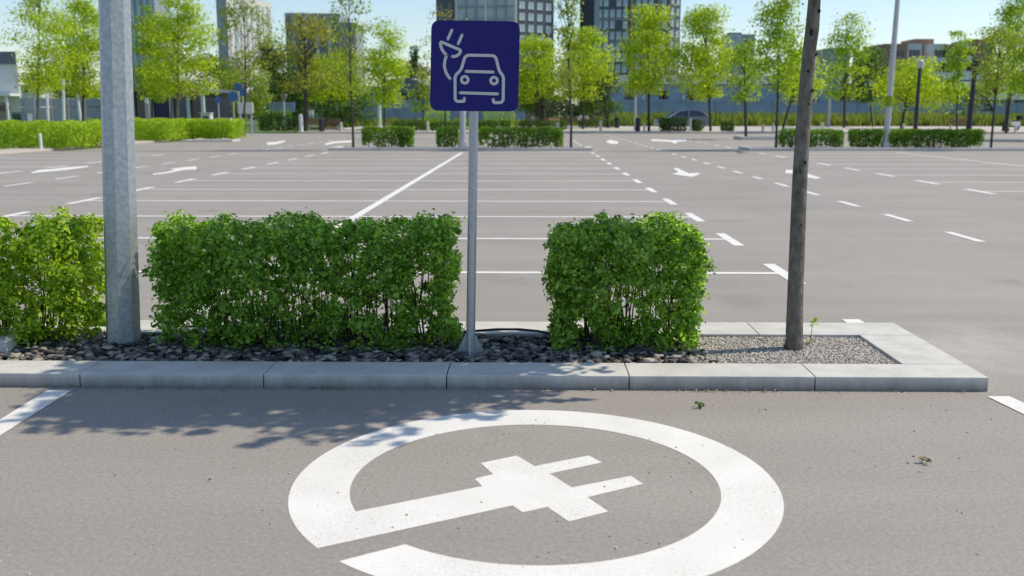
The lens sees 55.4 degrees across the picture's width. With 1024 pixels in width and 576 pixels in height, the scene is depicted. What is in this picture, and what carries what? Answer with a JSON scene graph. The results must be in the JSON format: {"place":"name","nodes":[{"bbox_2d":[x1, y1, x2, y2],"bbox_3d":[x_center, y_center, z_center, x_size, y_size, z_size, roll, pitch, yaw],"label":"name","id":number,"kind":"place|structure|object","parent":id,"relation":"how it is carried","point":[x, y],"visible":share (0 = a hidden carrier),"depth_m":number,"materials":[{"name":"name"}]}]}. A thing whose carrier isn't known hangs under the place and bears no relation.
{"place":"outdoors","nodes":[
{"label":"outdoors","id":0,"kind":"place"},
{"bbox_2d":[0,52,20,120],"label":"building","id":1,"kind":"structure","parent":0,"point":[10,100],"depth_m":84.89,"materials":[{"name":"stone"}]},
{"bbox_2d":[0,135,204,154],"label":"pavement","id":2,"kind":"structure","parent":0,"point":[13,150],"depth_m":41.36,"materials":[{"name":"grey concrete"}]},
{"bbox_2d":[0,126,13,148],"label":"hedge","id":3,"kind":"object","parent":2,"relation":"on","point":[3,137],"visible":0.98,"depth_m":40.67,"materials":[{"name":"green plant"}]},
{"bbox_2d":[0,0,95,119],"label":"maple tree","id":4,"kind":"object","parent":2,"relation":"on","point":[44,82],"visible":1,"depth_m":48.88,"materials":[{"name":"green plant"}]},
{"bbox_2d":[0,119,101,148],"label":"hedge","id":5,"kind":"object","parent":2,"relation":"on","point":[65,133],"visible":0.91,"depth_m":42.04,"materials":[{"name":"green plant"}]},
{"bbox_2d":[84,117,195,140],"bbox_3d":[-20.837,-8.945,54.880,4.841,1.354,5.152,0,10,1],"label":"hedge","id":6,"kind":"object","parent":2,"relation":"on","point":[150,128],"visible":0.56,"depth_m":53.44,"materials":[{"name":"green plant"}]},
{"bbox_2d":[133,0,228,117],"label":"maple tree","id":7,"kind":"object","parent":2,"relation":"on","point":[166,25],"visible":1,"depth_m":60.32,"materials":[{"name":"green plant"}]},
{"bbox_2d":[174,118,245,139],"bbox_3d":[-17.782,-9.409,57.596,3.610,1.294,3.211,0,10,1],"label":"hedge","id":8,"kind":"object","parent":2,"relation":"on","point":[208,128],"visible":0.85,"depth_m":56.52,"materials":[{"name":"green plant"}]},
{"bbox_2d":[131,0,172,85],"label":"building","id":9,"kind":"structure","parent":0,"point":[135,6],"depth_m":336.44,"materials":[{"name":"grey glass"}]},
{"bbox_2d":[133,88,234,129],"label":"building","id":10,"kind":"structure","parent":0,"point":[191,108],"depth_m":91.01,"materials":[{"name":"grey glass"}]},
{"bbox_2d":[156,97,169,126],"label":"door","id":11,"kind":"structure","parent":10,"relation":"in","point":[162,109],"depth_m":90.94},
{"bbox_2d":[216,0,272,116],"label":"building","id":12,"kind":"structure","parent":0,"point":[233,50],"depth_m":338.34,"materials":[{"name":"grey glass"}]},
{"bbox_2d":[285,13,364,111],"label":"building","id":13,"kind":"structure","parent":0,"point":[322,48],"depth_m":322.60,"materials":[{"name":"stone"}]},
{"bbox_2d":[142,113,577,132],"bbox_3d":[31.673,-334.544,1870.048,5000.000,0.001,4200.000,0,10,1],"label":"ground","id":14,"kind":"structure","parent":0,"point":[248,126],"depth_m":101.24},
{"bbox_2d":[20,98,100,122],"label":"panel fence","id":15,"kind":"object","parent":14,"relation":"on","point":[92,108],"visible":0.37,"depth_m":97.10,"materials":[{"name":"grey paint"}]},
{"bbox_2d":[23,50,99,97],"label":"background tree","id":16,"kind":"object","parent":14,"relation":"on","point":[60,94],"visible":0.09,"depth_m":109.33,"materials":[{"name":"green plant"}]},
{"bbox_2d":[176,51,250,111],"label":"background tree","id":17,"kind":"object","parent":14,"relation":"on","point":[214,69],"visible":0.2,"depth_m":114.84,"materials":[{"name":"green plant"}]},
{"bbox_2d":[206,62,275,117],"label":"background tree","id":18,"kind":"object","parent":14,"relation":"on","point":[257,100],"visible":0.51,"depth_m":105.65,"materials":[{"name":"green plant"}]},
{"bbox_2d":[248,37,297,123],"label":"background tree","id":19,"kind":"object","parent":14,"relation":"on","point":[261,50],"visible":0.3,"depth_m":126.40,"materials":[{"name":"green plant"}]},
{"bbox_2d":[258,115,298,131],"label":"shrub","id":20,"kind":"object","parent":14,"relation":"on","point":[283,126],"visible":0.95,"depth_m":78.59,"materials":[{"name":"green plant"}]},
{"bbox_2d":[268,102,294,122],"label":"hoarding","id":21,"kind":"object","parent":14,"relation":"on","point":[290,106],"visible":0.64,"depth_m":108.50,"materials":[{"name":"grey paint"}]},
{"bbox_2d":[262,54,329,125],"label":"background tree","id":22,"kind":"object","parent":14,"relation":"on","point":[293,97],"visible":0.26,"depth_m":121.32,"materials":[{"name":"green plant"}]},
{"bbox_2d":[299,82,377,126],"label":"background tree","id":23,"kind":"object","parent":14,"relation":"on","point":[342,113],"visible":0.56,"depth_m":108.77,"materials":[{"name":"green plant"}]},
{"bbox_2d":[389,59,430,81],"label":"background tree","id":24,"kind":"object","parent":14,"relation":"on","point":[414,64],"visible":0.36,"depth_m":185.31,"materials":[{"name":"green plant"}]},
{"bbox_2d":[56,73,914,120],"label":"tree belt","id":25,"kind":"object","parent":14,"relation":"on","point":[563,110],"visible":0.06,"depth_m":194.41,"materials":[{"name":"green plant"}]},
{"bbox_2d":[850,44,890,100],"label":"background tree","id":26,"kind":"object","parent":14,"relation":"on","point":[880,51],"visible":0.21,"depth_m":144.61,"materials":[{"name":"green plant"}]},
{"bbox_2d":[946,82,1006,114],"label":"background tree","id":27,"kind":"object","parent":14,"relation":"on","point":[981,95],"visible":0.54,"depth_m":116.94,"materials":[{"name":"green plant"}]},
{"bbox_2d":[947,103,1023,116],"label":"boundary wall","id":28,"kind":"structure","parent":14,"relation":"on","point":[1016,107],"depth_m":122.83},
{"bbox_2d":[369,78,429,99],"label":"building","id":29,"kind":"structure","parent":0,"point":[409,86],"depth_m":166.95,"materials":[{"name":"stone"}]},
{"bbox_2d":[301,100,524,124],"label":"boundary wall","id":30,"kind":"structure","parent":0,"point":[400,112],"depth_m":129.99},
{"bbox_2d":[20,385,965,392],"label":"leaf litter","id":31,"kind":"object","parent":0,"point":[611,389],"visible":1,"depth_m":5.69,"materials":[{"name":"brown plant"}]},
{"bbox_2d":[436,0,553,117],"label":"building","id":32,"kind":"structure","parent":0,"point":[529,17],"depth_m":289.77,"materials":[{"name":"grey glass"}]},
{"bbox_2d":[0,133,1023,575],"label":"car park asphalt","id":33,"kind":"object","parent":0,"point":[954,507],"visible":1,"depth_m":5.34,"materials":[{"name":"grey asphalt"}]},
{"bbox_2d":[44,0,100,120],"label":"maple tree","id":34,"kind":"object","parent":33,"relation":"on","point":[88,11],"visible":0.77,"depth_m":64.11,"materials":[{"name":"green plant"}]},
{"bbox_2d":[131,5,185,117],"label":"maple tree","id":35,"kind":"object","parent":33,"relation":"on","point":[156,98],"visible":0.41,"depth_m":72.19,"materials":[{"name":"green plant"}]},
{"bbox_2d":[180,139,239,141],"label":"kerb","id":36,"kind":"structure","parent":33,"relation":"on","point":[210,140],"depth_m":54.22,"materials":[{"name":"concrete"}]},
{"bbox_2d":[238,102,253,134],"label":"info board","id":37,"kind":"object","parent":33,"relation":"on","point":[249,108],"visible":0.88,"depth_m":69.09,"materials":[{"name":"grey paint"}]},
{"bbox_2d":[203,0,289,136],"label":"maple tree","id":38,"kind":"object","parent":33,"relation":"on","point":[245,46],"visible":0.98,"depth_m":64.52,"materials":[{"name":"green plant"}]},
{"bbox_2d":[0,331,718,364],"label":"bark mulch","id":39,"kind":"object","parent":33,"relation":"on","point":[89,350],"visible":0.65,"depth_m":6.30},
{"bbox_2d":[0,329,16,353],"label":"concrete block","id":40,"kind":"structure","parent":39,"relation":"on","point":[7,344],"depth_m":6.31,"materials":[{"name":"grey concrete"}]},
{"bbox_2d":[0,206,105,347],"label":"hedge","id":41,"kind":"object","parent":39,"relation":"on","point":[29,249],"visible":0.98,"depth_m":6.45,"materials":[{"name":"green plant"}]},
{"bbox_2d":[98,0,140,345],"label":"light pole","id":42,"kind":"object","parent":39,"relation":"on","point":[122,295],"depth_m":6.39,"materials":[{"name":"metal"}]},
{"bbox_2d":[138,207,465,354],"bbox_3d":[-1.363,-0.048,6.538,2.102,0.954,0.830,0,10,1],"label":"hedge","id":43,"kind":"object","parent":39,"relation":"on","point":[225,256],"visible":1,"depth_m":6.32,"materials":[{"name":"green plant"}]},
{"bbox_2d":[178,325,590,342],"bbox_3d":[-0.943,0.313,6.804,3.142,0.095,0.075,1,10,5],"label":"irrigation hose","id":44,"kind":"object","parent":39,"relation":"on","point":[503,329],"visible":0.34,"depth_m":6.73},
{"bbox_2d":[430,20,519,355],"bbox_3d":[-0.229,-0.592,6.167,0.554,2.124,0.180,0,10,1],"label":"charging sign","id":45,"kind":"object","parent":39,"relation":"on","point":[474,68],"visible":0.9,"depth_m":6.00,"materials":[{"name":"blue metal"}]},
{"bbox_2d":[541,209,720,353],"bbox_3d":[0.758,-0.050,6.506,1.140,0.948,0.887,0,10,1],"label":"hedge","id":46,"kind":"object","parent":39,"relation":"on","point":[630,252],"visible":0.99,"depth_m":6.29,"materials":[{"name":"green plant"}]},
{"bbox_2d":[2,152,864,322],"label":"bay lines","id":47,"kind":"object","parent":33,"relation":"on","point":[776,269],"visible":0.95,"depth_m":17.79,"materials":[{"name":"paint"}]},
{"bbox_2d":[328,146,592,150],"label":"kerb","id":48,"kind":"structure","parent":33,"relation":"on","point":[454,148],"depth_m":41.70,"materials":[{"name":"concrete"}]},
{"bbox_2d":[316,0,382,146],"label":"sapling","id":49,"kind":"object","parent":48,"relation":"on","point":[350,66],"visible":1,"depth_m":41.58,"materials":[{"name":"green plant"}]},
{"bbox_2d":[361,126,414,147],"bbox_3d":[-5.396,-6.617,42.620,2.356,0.965,1.060,0,10,1],"label":"hedge","id":50,"kind":"object","parent":48,"relation":"on","point":[404,135],"visible":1,"depth_m":42.35,"materials":[{"name":"green plant"}]},
{"bbox_2d":[435,126,459,147],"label":"hedge","id":51,"kind":"object","parent":48,"relation":"on","point":[452,136],"visible":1,"depth_m":42.34,"materials":[{"name":"green plant"}]},
{"bbox_2d":[458,111,466,147],"bbox_3d":[-2.143,-8.501,42.000,0.403,4.973,0.420,0,10,1],"label":"lamp post","id":52,"kind":"object","parent":48,"relation":"on","point":[462,143],"visible":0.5,"depth_m":42.20,"materials":[{"name":"grey metal"}]},
{"bbox_2d":[478,125,563,147],"bbox_3d":[0.376,-6.595,42.515,3.799,0.967,1.059,0,10,1],"label":"hedge","id":53,"kind":"object","parent":48,"relation":"on","point":[549,135],"visible":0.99,"depth_m":42.27,"materials":[{"name":"green plant"}]},
{"bbox_2d":[550,0,587,147],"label":"sapling","id":54,"kind":"object","parent":48,"relation":"on","point":[565,31],"visible":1,"depth_m":41.55,"materials":[{"name":"green plant"}]},
{"bbox_2d":[0,320,988,391],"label":"kerb","id":55,"kind":"structure","parent":33,"relation":"on","point":[921,365],"depth_m":5.78,"materials":[{"name":"concrete"}]},
{"bbox_2d":[0,390,1023,434],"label":"bay lines","id":56,"kind":"object","parent":33,"relation":"on","point":[26,410],"visible":1,"depth_m":5.40,"materials":[{"name":"paint"}]},
{"bbox_2d":[0,393,1023,574],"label":"grit","id":57,"kind":"object","parent":33,"relation":"on","point":[482,501],"visible":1,"depth_m":4.36,"materials":[{"name":"gravel"}]},
{"bbox_2d":[288,410,783,575],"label":"charging symbol","id":58,"kind":"object","parent":33,"relation":"on","point":[750,511],"visible":1,"depth_m":4.07,"materials":[{"name":"paint"}]},
{"bbox_2d":[733,136,828,139],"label":"kerb","id":59,"kind":"structure","parent":33,"relation":"on","point":[755,137],"depth_m":57.62,"materials":[{"name":"concrete"}]},
{"bbox_2d":[719,38,768,136],"bbox_3d":[13.908,-11.905,58.532,3.058,5.933,3.186,0,10,1],"label":"maple tree","id":60,"kind":"object","parent":59,"relation":"on","point":[744,59],"visible":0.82,"depth_m":58.19,"materials":[{"name":"green plant"}]},
{"bbox_2d":[693,336,896,364],"bbox_3d":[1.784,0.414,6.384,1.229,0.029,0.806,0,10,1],"label":"gravel","id":61,"kind":"structure","parent":33,"relation":"on","point":[736,346],"depth_m":6.35,"materials":[{"name":"grey gravel"}]},
{"bbox_2d":[784,0,820,350],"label":"tree","id":62,"kind":"object","parent":61,"relation":"on","point":[794,324],"visible":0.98,"depth_m":6.22,"materials":[{"name":"grey plant"}]},
{"bbox_2d":[612,136,985,241],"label":"lane dashes","id":63,"kind":"object","parent":33,"relation":"on","point":[957,234],"visible":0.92,"depth_m":15.52,"materials":[{"name":"paint"}]},
{"bbox_2d":[738,146,1023,150],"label":"kerb","id":64,"kind":"structure","parent":33,"relation":"on","point":[875,148],"depth_m":41.39,"materials":[{"name":"concrete"}]},
{"bbox_2d":[739,0,827,147],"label":"maple tree","id":65,"kind":"object","parent":64,"relation":"on","point":[779,11],"visible":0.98,"depth_m":41.31,"materials":[{"name":"green plant"}]},
{"bbox_2d":[778,128,844,147],"bbox_3d":[12.966,-6.510,42.340,2.792,0.869,1.041,0,10,1],"label":"hedge","id":66,"kind":"object","parent":64,"relation":"on","point":[834,135],"visible":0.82,"depth_m":42.12,"materials":[{"name":"green plant"}]},
{"bbox_2d":[847,128,884,147],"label":"hedge","id":67,"kind":"object","parent":64,"relation":"on","point":[866,140],"visible":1,"depth_m":42.00,"materials":[{"name":"green plant"}]},
{"bbox_2d":[880,0,899,147],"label":"lamp post","id":68,"kind":"object","parent":64,"relation":"on","point":[886,143],"visible":0.87,"depth_m":41.64,"materials":[{"name":"grey metal"}]},
{"bbox_2d":[888,128,985,147],"bbox_3d":[18.253,-6.496,42.239,4.188,0.874,1.095,0,10,1],"label":"hedge","id":69,"kind":"object","parent":64,"relation":"on","point":[972,137],"visible":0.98,"depth_m":41.95,"materials":[{"name":"green plant"}]},
{"bbox_2d":[965,26,1023,147],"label":"sapling","id":70,"kind":"object","parent":64,"relation":"on","point":[995,78],"visible":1,"depth_m":41.70,"materials":[{"name":"green plant"}]},
{"bbox_2d":[761,152,1023,193],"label":"bay lines","id":71,"kind":"object","parent":33,"relation":"on","point":[914,180],"visible":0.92,"depth_m":28.28,"materials":[{"name":"paint"}]},
{"bbox_2d":[974,0,1023,133],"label":"maple tree","id":72,"kind":"object","parent":33,"relation":"on","point":[1011,7],"visible":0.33,"depth_m":73.48,"materials":[{"name":"green plant"}]},
{"bbox_2d":[987,0,1023,99],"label":"maple tree","id":73,"kind":"object","parent":33,"relation":"on","point":[1017,85],"visible":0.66,"depth_m":56.46,"materials":[{"name":"green plant"}]},
{"bbox_2d":[0,0,1023,104],"label":"sky","id":74,"kind":"structure","parent":0,"point":[918,19],"materials":[{"name":"blue"}]},
{"bbox_2d":[580,0,680,117],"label":"building","id":75,"kind":"structure","parent":0,"point":[606,15],"depth_m":300.20,"materials":[{"name":"grey glass"}]},
{"bbox_2d":[298,126,1023,133],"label":"promenade pavement","id":76,"kind":"structure","parent":0,"point":[717,129],"depth_m":86.50,"materials":[{"name":"grey concrete"}]},
{"bbox_2d":[253,9,353,130],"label":"maple tree","id":77,"kind":"object","parent":76,"relation":"on","point":[311,30],"visible":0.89,"depth_m":77.15,"materials":[{"name":"green plant"}]},
{"bbox_2d":[291,47,378,130],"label":"maple tree","id":78,"kind":"object","parent":76,"relation":"on","point":[338,96],"visible":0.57,"depth_m":79.89,"materials":[{"name":"green plant"}]},
{"bbox_2d":[356,16,413,126],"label":"maple tree","id":79,"kind":"object","parent":76,"relation":"on","point":[391,67],"visible":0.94,"depth_m":81.68,"materials":[{"name":"green plant"}]},
{"bbox_2d":[393,120,429,130],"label":"shrub","id":80,"kind":"object","parent":76,"relation":"on","point":[422,126],"visible":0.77,"depth_m":79.37,"materials":[{"name":"green plant"}]},
{"bbox_2d":[354,126,489,129],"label":"lawn","id":81,"kind":"structure","parent":76,"relation":"on","point":[467,127],"depth_m":97.40,"materials":[{"name":"green plant"}]},
{"bbox_2d":[406,67,436,119],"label":"sapling","id":82,"kind":"object","parent":81,"relation":"on","point":[421,88],"visible":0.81,"depth_m":93.13,"materials":[{"name":"green plant"}]},
{"bbox_2d":[404,5,466,126],"bbox_3d":[-4.251,-12.905,58.536,4.473,7.888,3.572,0,10,1],"label":"maple tree","id":83,"kind":"object","parent":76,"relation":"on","point":[420,71],"visible":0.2,"depth_m":58.40,"materials":[{"name":"green plant"}]},
{"bbox_2d":[430,121,459,130],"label":"shrub","id":84,"kind":"object","parent":76,"relation":"on","point":[441,123],"visible":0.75,"depth_m":80.29,"materials":[{"name":"green plant"}]},
{"bbox_2d":[478,120,510,128],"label":"shrub","id":85,"kind":"object","parent":76,"relation":"on","point":[491,125],"visible":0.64,"depth_m":83.15,"materials":[{"name":"green plant"}]},
{"bbox_2d":[482,111,514,125],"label":"shrub","id":86,"kind":"object","parent":76,"relation":"on","point":[503,112],"visible":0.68,"depth_m":106.98,"materials":[{"name":"green plant"}]},
{"bbox_2d":[508,66,572,125],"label":"background tree","id":87,"kind":"object","parent":76,"relation":"on","point":[531,106],"visible":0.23,"depth_m":97.12,"materials":[{"name":"green plant"}]},
{"bbox_2d":[518,120,566,129],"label":"shrub","id":88,"kind":"object","parent":76,"relation":"on","point":[542,123],"visible":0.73,"depth_m":85.16,"materials":[{"name":"green plant"}]},
{"bbox_2d":[518,33,571,125],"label":"maple tree","id":89,"kind":"object","parent":76,"relation":"on","point":[534,44],"visible":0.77,"depth_m":85.01,"materials":[{"name":"green plant"}]},
{"bbox_2d":[553,24,621,128],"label":"maple tree","id":90,"kind":"object","parent":76,"relation":"on","point":[586,35],"visible":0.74,"depth_m":86.84,"materials":[{"name":"green plant"}]},
{"bbox_2d":[578,119,619,127],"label":"shrub","id":91,"kind":"object","parent":76,"relation":"on","point":[611,121],"visible":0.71,"depth_m":96.91,"materials":[{"name":"green plant"}]},
{"bbox_2d":[567,65,631,127],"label":"tree","id":92,"kind":"object","parent":76,"relation":"on","point":[591,107],"visible":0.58,"depth_m":94.82,"materials":[{"name":"green plant"}]},
{"bbox_2d":[612,2,690,130],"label":"maple tree","id":93,"kind":"object","parent":76,"relation":"on","point":[648,81],"visible":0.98,"depth_m":77.20,"materials":[{"name":"green plant"}]},
{"bbox_2d":[658,117,672,130],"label":"shrub","id":94,"kind":"object","parent":76,"relation":"on","point":[664,121],"visible":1,"depth_m":78.06,"materials":[{"name":"green plant"}]},
{"bbox_2d":[670,117,687,130],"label":"shrub","id":95,"kind":"object","parent":76,"relation":"on","point":[681,123],"visible":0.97,"depth_m":78.67,"materials":[{"name":"green plant"}]},
{"bbox_2d":[654,110,708,128],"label":"parked car","id":96,"kind":"object","parent":76,"relation":"on","point":[697,114],"visible":0.61,"depth_m":87.65,"materials":[{"name":"blue paint"}]},
{"bbox_2d":[668,1,751,130],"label":"maple tree","id":97,"kind":"object","parent":76,"relation":"on","point":[707,67],"visible":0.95,"depth_m":76.94,"materials":[{"name":"green plant"}]},
{"bbox_2d":[764,56,834,128],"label":"maple tree","id":98,"kind":"object","parent":76,"relation":"on","point":[818,84],"visible":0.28,"depth_m":76.88,"materials":[{"name":"green plant"}]},
{"bbox_2d":[817,10,876,127],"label":"maple tree","id":99,"kind":"object","parent":76,"relation":"on","point":[851,49],"visible":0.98,"depth_m":94.59,"materials":[{"name":"green plant"}]},
{"bbox_2d":[847,48,886,126],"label":"tree","id":100,"kind":"object","parent":76,"relation":"on","point":[870,97],"visible":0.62,"depth_m":101.03,"materials":[{"name":"green plant"}]},
{"bbox_2d":[857,55,968,128],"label":"maple tree","id":101,"kind":"object","parent":76,"relation":"on","point":[910,87],"visible":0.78,"depth_m":88.50,"materials":[{"name":"green plant"}]},
{"bbox_2d":[912,60,923,130],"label":"lamp post","id":102,"kind":"object","parent":76,"relation":"on","point":[920,65],"visible":0.79,"depth_m":75.90,"materials":[{"name":"metal"}]},
{"bbox_2d":[938,30,976,128],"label":"maple tree","id":103,"kind":"object","parent":76,"relation":"on","point":[956,66],"visible":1,"depth_m":85.09,"materials":[{"name":"green plant"}]},
{"bbox_2d":[964,57,979,128],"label":"lamp post","id":104,"kind":"object","parent":76,"relation":"on","point":[970,107],"visible":0.69,"depth_m":75.39,"materials":[{"name":"metal"}]},
{"bbox_2d":[326,109,1023,126],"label":"meadow grass","id":105,"kind":"structure","parent":0,"point":[626,118],"depth_m":108.83,"materials":[{"name":"green plant"}]},
{"bbox_2d":[609,75,814,113],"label":"building","id":106,"kind":"structure","parent":0,"point":[678,96],"depth_m":138.94,"materials":[{"name":"stone"}]},
{"bbox_2d":[720,32,741,74],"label":"building","id":107,"kind":"structure","parent":0,"point":[736,37],"depth_m":319.81,"materials":[{"name":"grey glass"}]},
{"bbox_2d":[618,101,930,115],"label":"boundary wall","id":108,"kind":"structure","parent":0,"point":[754,107],"depth_m":133.07,"materials":[{"name":"grey concrete"}]},
{"bbox_2d":[814,48,849,95],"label":"building","id":109,"kind":"structure","parent":0,"point":[824,52],"depth_m":303.46,"materials":[{"name":"grey glass"}]},
{"bbox_2d":[861,39,994,100],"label":"building","id":110,"kind":"structure","parent":0,"point":[907,49],"depth_m":208.71,"materials":[{"name":"grey glass"}]},
{"bbox_2d":[915,72,1023,113],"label":"building","id":111,"kind":"structure","parent":0,"point":[966,78],"depth_m":147.82,"materials":[{"name":"grey concrete"}]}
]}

